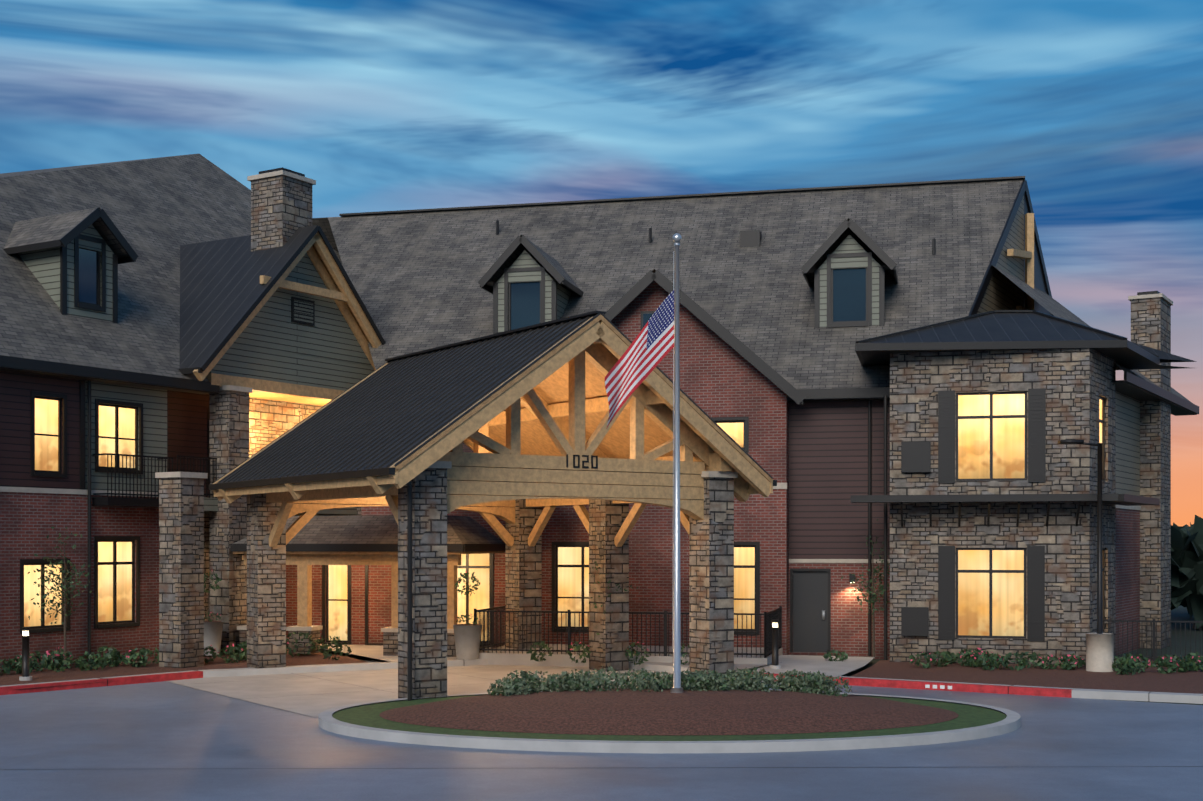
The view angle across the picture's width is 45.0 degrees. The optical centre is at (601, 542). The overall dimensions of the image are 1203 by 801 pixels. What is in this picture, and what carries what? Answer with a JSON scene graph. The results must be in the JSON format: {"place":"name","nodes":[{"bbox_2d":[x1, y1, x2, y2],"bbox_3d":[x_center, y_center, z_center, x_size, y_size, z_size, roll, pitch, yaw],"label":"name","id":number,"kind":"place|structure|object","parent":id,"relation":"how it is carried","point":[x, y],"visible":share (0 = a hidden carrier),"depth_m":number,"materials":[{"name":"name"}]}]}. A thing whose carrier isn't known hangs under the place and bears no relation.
{"place":"outdoors","nodes":[
{"label":"outdoors","id":0,"kind":"place"},
{"bbox_2d":[24,394,1101,640],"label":"lit window","id":1,"kind":"structure","parent":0,"point":[1006,588],"depth_m":35.40,"materials":[{"name":"glass"}]},
{"bbox_2d":[0,681,1202,800],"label":"driveway","id":2,"kind":"structure","parent":0,"point":[160,741],"depth_m":19.96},
{"bbox_2d":[0,659,1202,752],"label":"kerbs","id":3,"kind":"structure","parent":2,"relation":"on","point":[1009,723],"depth_m":22.00,"materials":[{"name":"concrete"}]},
{"bbox_2d":[0,671,1072,697],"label":"red kerb paint","id":4,"kind":"object","parent":3,"relation":"on","point":[906,684],"visible":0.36,"depth_m":29.89,"materials":[{"name":"red paint"}]},
{"bbox_2d":[776,679,951,688],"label":"painted letters","id":5,"kind":"object","parent":3,"relation":"attached to","point":[941,686],"visible":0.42,"depth_m":29.69,"materials":[{"name":"white paint"}]},
{"bbox_2d":[165,660,1202,768],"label":"paving joints","id":6,"kind":"object","parent":2,"relation":"on","point":[557,689],"visible":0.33,"depth_m":19.50,"materials":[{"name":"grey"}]},
{"bbox_2d":[0,0,1202,525],"label":"sky","id":7,"kind":"structure","parent":0,"point":[387,105],"materials":[{"name":"blue"}]},
{"bbox_2d":[320,605,1202,704],"bbox_3d":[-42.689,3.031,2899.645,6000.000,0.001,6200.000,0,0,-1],"label":"terrain","id":8,"kind":"structure","parent":0,"point":[1180,613],"depth_m":42.29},
{"bbox_2d":[166,644,873,716],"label":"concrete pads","id":9,"kind":"object","parent":8,"relation":"on","point":[257,689],"visible":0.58,"depth_m":32.66,"materials":[{"name":"beige concrete"}]},
{"bbox_2d":[0,281,1139,671],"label":"brick walls","id":10,"kind":"structure","parent":8,"relation":"on","point":[720,377],"depth_m":37.83,"materials":[{"name":"red brick"}]},
{"bbox_2d":[20,234,1104,651],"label":"window frames","id":11,"kind":"structure","parent":10,"relation":"attached to","point":[100,306],"depth_m":36.31,"materials":[{"name":"metal"}]},
{"bbox_2d":[79,248,865,329],"bbox_3d":[-3.166,-6.704,39.747,20.661,2.230,4.436,0,0,-9],"label":"dark window glass","id":12,"kind":"object","parent":11,"relation":"in","point":[849,294],"visible":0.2,"depth_m":39.87,"materials":[{"name":"glass"}]},
{"bbox_2d":[793,571,827,652],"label":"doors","id":13,"kind":"structure","parent":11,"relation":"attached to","point":[810,604],"depth_m":38.10,"materials":[{"name":"grey paint"}]},
{"bbox_2d":[0,167,1198,700],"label":"gutter fascia","id":14,"kind":"structure","parent":8,"relation":"on","point":[916,455],"depth_m":36.81,"materials":[{"name":"brown metal"}]},
{"bbox_2d":[0,621,1202,734],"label":"mulch beds","id":15,"kind":"object","parent":8,"relation":"on","point":[627,711],"visible":0.71,"depth_m":23.80,"materials":[{"name":"brown soil"}]},
{"bbox_2d":[204,621,481,659],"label":"planters","id":16,"kind":"object","parent":15,"relation":"on","point":[467,641],"visible":0.71,"depth_m":35.68,"materials":[{"name":"grey concrete"}]},
{"bbox_2d":[22,440,1102,676],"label":"bollard lights","id":17,"kind":"object","parent":15,"relation":"on","point":[774,648],"visible":0.96,"depth_m":33.08,"materials":[{"name":"brown metal"}]},
{"bbox_2d":[23,582,850,635],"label":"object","id":18,"kind":"object","parent":17,"relation":"on","point":[25,633],"visible":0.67,"depth_m":30.89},
{"bbox_2d":[92,453,1202,660],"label":"iron fence rails","id":19,"kind":"object","parent":15,"relation":"on","point":[770,616],"visible":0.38,"depth_m":35.65,"materials":[{"name":"black metal"}]},
{"bbox_2d":[332,695,1006,740],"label":"island grass","id":20,"kind":"structure","parent":15,"relation":"on","point":[967,717],"depth_m":22.63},
{"bbox_2d":[487,665,851,696],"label":"shrubs","id":21,"kind":"object","parent":15,"relation":"on","point":[507,691],"visible":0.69,"depth_m":25.43,"materials":[{"name":"green plant"}]},
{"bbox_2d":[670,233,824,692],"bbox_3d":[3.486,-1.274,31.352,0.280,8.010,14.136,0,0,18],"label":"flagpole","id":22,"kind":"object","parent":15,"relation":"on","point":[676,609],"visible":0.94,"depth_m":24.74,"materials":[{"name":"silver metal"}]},
{"bbox_2d":[605,290,673,428],"bbox_3d":[0.620,-3.109,24.618,1.252,2.422,0.203,0,0,-17],"label":"flag","id":23,"kind":"object","parent":22,"relation":"attached to","point":[650,347],"visible":1,"depth_m":24.61,"materials":[{"name":"fabric"}]},
{"bbox_2d":[1086,633,1113,671],"bbox_3d":[11.376,2.506,33.133,0.600,0.850,0.600,0,0,-1],"label":"lamp base","id":24,"kind":"object","parent":15,"relation":"on","point":[1099,652],"visible":0.96,"depth_m":32.88,"materials":[{"name":"concrete"}]},
{"bbox_2d":[159,175,1170,699],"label":"stone cladding","id":25,"kind":"structure","parent":8,"relation":"on","point":[195,541],"depth_m":34.99,"materials":[{"name":"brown stone"}]},
{"bbox_2d":[18,224,884,515],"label":"grey siding walls","id":26,"kind":"structure","parent":25,"relation":"on","point":[272,342],"depth_m":39.67,"materials":[{"name":"grey wood"}]},
{"bbox_2d":[0,170,1172,632],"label":"limestone bands","id":27,"kind":"object","parent":25,"relation":"on","point":[436,464],"visible":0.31,"depth_m":37.42,"materials":[{"name":"beige stone"}]},
{"bbox_2d":[0,355,889,558],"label":"brown siding walls","id":28,"kind":"structure","parent":27,"relation":"on","point":[828,460],"depth_m":37.83,"materials":[{"name":"brown wood"}]},
{"bbox_2d":[213,313,772,482],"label":"porte cochere roof ribs","id":29,"kind":"object","parent":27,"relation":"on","point":[437,406],"visible":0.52,"depth_m":30.52,"materials":[{"name":"black metal"}]},
{"bbox_2d":[193,213,1033,628],"bbox_3d":[1.976,-4.439,39.864,25.346,13.240,16.191,0,0,-35],"label":"timber frame","id":30,"kind":"object","parent":27,"relation":"on","point":[489,479],"visible":0.71,"depth_m":30.27,"materials":[{"name":"brown wood"}]},
{"bbox_2d":[216,314,762,483],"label":"canopy roof","id":31,"kind":"structure","parent":30,"relation":"on","point":[411,436],"depth_m":30.13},
{"bbox_2d":[228,244,772,553],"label":"wood paneling","id":32,"kind":"structure","parent":30,"relation":"attached to","point":[553,388],"depth_m":32.55,"materials":[{"name":"brown wood"}]},
{"bbox_2d":[566,454,597,468],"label":"address numbers","id":33,"kind":"object","parent":30,"relation":"attached to","point":[587,461],"visible":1,"depth_m":29.19,"materials":[{"name":"brown metal"}]},
{"bbox_2d":[0,154,1191,543],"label":"shingle roofs","id":34,"kind":"structure","parent":25,"relation":"on","point":[416,278],"depth_m":43.38,"materials":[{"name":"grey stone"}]},
{"bbox_2d":[179,225,1196,368],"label":"metal roofs","id":35,"kind":"structure","parent":25,"relation":"on","point":[222,288],"depth_m":38.64,"materials":[{"name":"black metal"}]},
{"bbox_2d":[938,388,1045,640],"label":"shutters","id":36,"kind":"object","parent":25,"relation":"attached to","point":[1035,554],"visible":1,"depth_m":34.91,"materials":[{"name":"grey metal"}]},
{"bbox_2d":[977,196,1139,505],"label":"beige siding walls","id":37,"kind":"structure","parent":8,"relation":"on","point":[1003,292],"depth_m":41.36,"materials":[{"name":"beige wood"}]},
{"bbox_2d":[1171,515,1202,628],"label":"tree crowns","id":38,"kind":"object","parent":8,"relation":"on","point":[1186,565],"visible":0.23,"depth_m":48.94,"materials":[{"name":"green plant"}]},
{"bbox_2d":[1193,619,1202,629],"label":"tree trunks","id":39,"kind":"object","parent":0,"point":[1196,627],"depth_m":50.15,"materials":[{"name":"brown wood"}]}
]}

